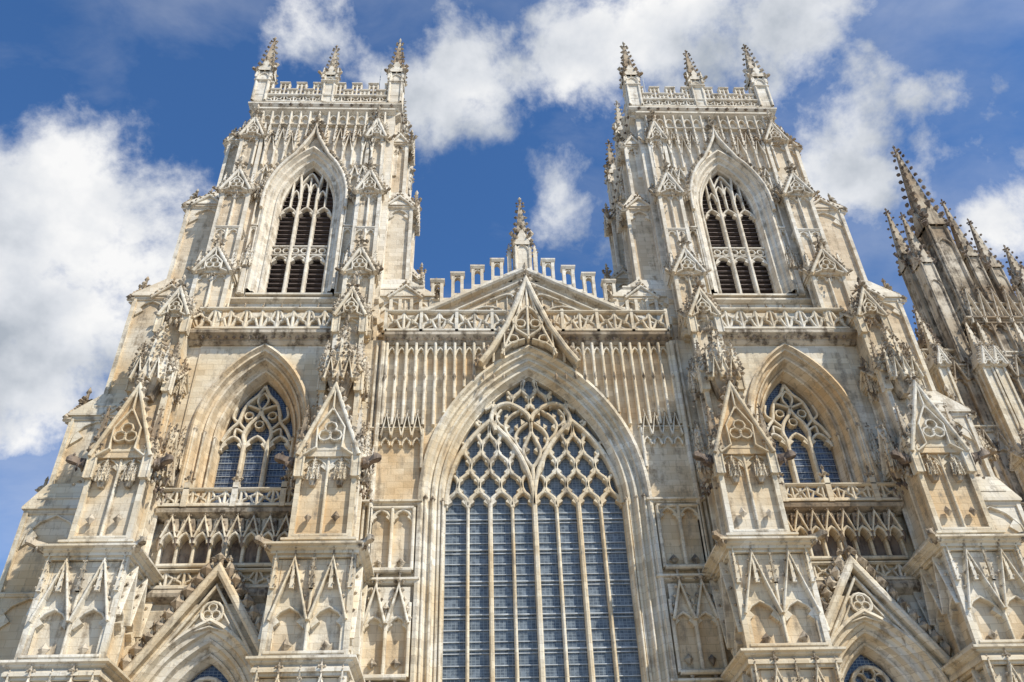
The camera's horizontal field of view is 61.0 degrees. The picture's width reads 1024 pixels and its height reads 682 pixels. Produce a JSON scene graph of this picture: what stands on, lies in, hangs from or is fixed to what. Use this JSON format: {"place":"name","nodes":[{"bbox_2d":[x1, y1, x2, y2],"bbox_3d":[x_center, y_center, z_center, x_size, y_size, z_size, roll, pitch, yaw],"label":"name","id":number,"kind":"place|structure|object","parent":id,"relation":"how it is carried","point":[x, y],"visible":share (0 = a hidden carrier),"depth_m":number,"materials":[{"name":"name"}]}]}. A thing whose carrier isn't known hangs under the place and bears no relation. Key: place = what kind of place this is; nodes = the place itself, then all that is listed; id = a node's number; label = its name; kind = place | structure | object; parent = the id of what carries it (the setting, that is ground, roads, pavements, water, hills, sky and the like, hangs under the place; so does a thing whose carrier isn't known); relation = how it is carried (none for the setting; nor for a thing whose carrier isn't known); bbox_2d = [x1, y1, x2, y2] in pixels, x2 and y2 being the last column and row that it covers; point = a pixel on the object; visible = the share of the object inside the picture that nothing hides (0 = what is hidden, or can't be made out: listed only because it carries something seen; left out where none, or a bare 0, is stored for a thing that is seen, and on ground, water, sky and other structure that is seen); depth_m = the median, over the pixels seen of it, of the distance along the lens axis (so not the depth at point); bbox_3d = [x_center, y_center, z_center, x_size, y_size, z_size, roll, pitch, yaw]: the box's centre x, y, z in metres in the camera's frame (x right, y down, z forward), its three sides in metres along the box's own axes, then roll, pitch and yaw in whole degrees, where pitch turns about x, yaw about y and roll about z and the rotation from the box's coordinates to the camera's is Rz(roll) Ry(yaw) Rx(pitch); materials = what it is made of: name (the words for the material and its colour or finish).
{"place":"outdoors","nodes":[
{"label":"outdoors","id":0,"kind":"place"},
{"bbox_2d":[0,0,1023,577],"label":"sky","id":1,"kind":"structure","parent":0,"point":[114,113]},
{"label":"ground","id":2,"kind":"structure","parent":0,"visible":0},
{"bbox_2d":[0,274,381,681],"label":"buttresses","id":3,"kind":"structure","parent":2,"relation":"on","point":[88,613],"depth_m":44.43,"materials":[{"name":"stone"}]},
{"bbox_2d":[0,37,439,681],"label":"tower stage","id":4,"kind":"object","parent":2,"relation":"on","point":[310,201],"visible":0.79,"depth_m":63.83,"materials":[{"name":"stone"}]},
{"bbox_2d":[119,303,332,681],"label":"aisle bay","id":5,"kind":"object","parent":2,"relation":"on","point":[248,399],"visible":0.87,"depth_m":48.68,"materials":[{"name":"stone"}]},
{"bbox_2d":[357,197,732,681],"bbox_3d":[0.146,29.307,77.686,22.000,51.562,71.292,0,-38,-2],"label":"nave west wall","id":6,"kind":"structure","parent":2,"relation":"on","point":[536,509],"depth_m":50.81,"materials":[{"name":"stone"}]},
{"bbox_2d":[601,42,1023,556],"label":"tower stage","id":7,"kind":"object","parent":2,"relation":"on","point":[721,199],"visible":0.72,"depth_m":66.46,"materials":[{"name":"stone"}]},
{"bbox_2d":[720,304,953,681],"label":"aisle bay","id":8,"kind":"object","parent":2,"relation":"on","point":[802,384],"visible":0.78,"depth_m":50.14,"materials":[{"name":"stone"}]},
{"bbox_2d":[676,276,1023,681],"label":"buttresses","id":9,"kind":"structure","parent":2,"relation":"on","point":[964,564],"depth_m":46.24,"materials":[{"name":"stone"}]},
{"bbox_2d":[883,146,1023,510],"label":"flank turrets","id":10,"kind":"object","parent":2,"relation":"on","point":[968,303],"visible":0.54,"depth_m":67.01,"materials":[{"name":"stone"}]}
]}

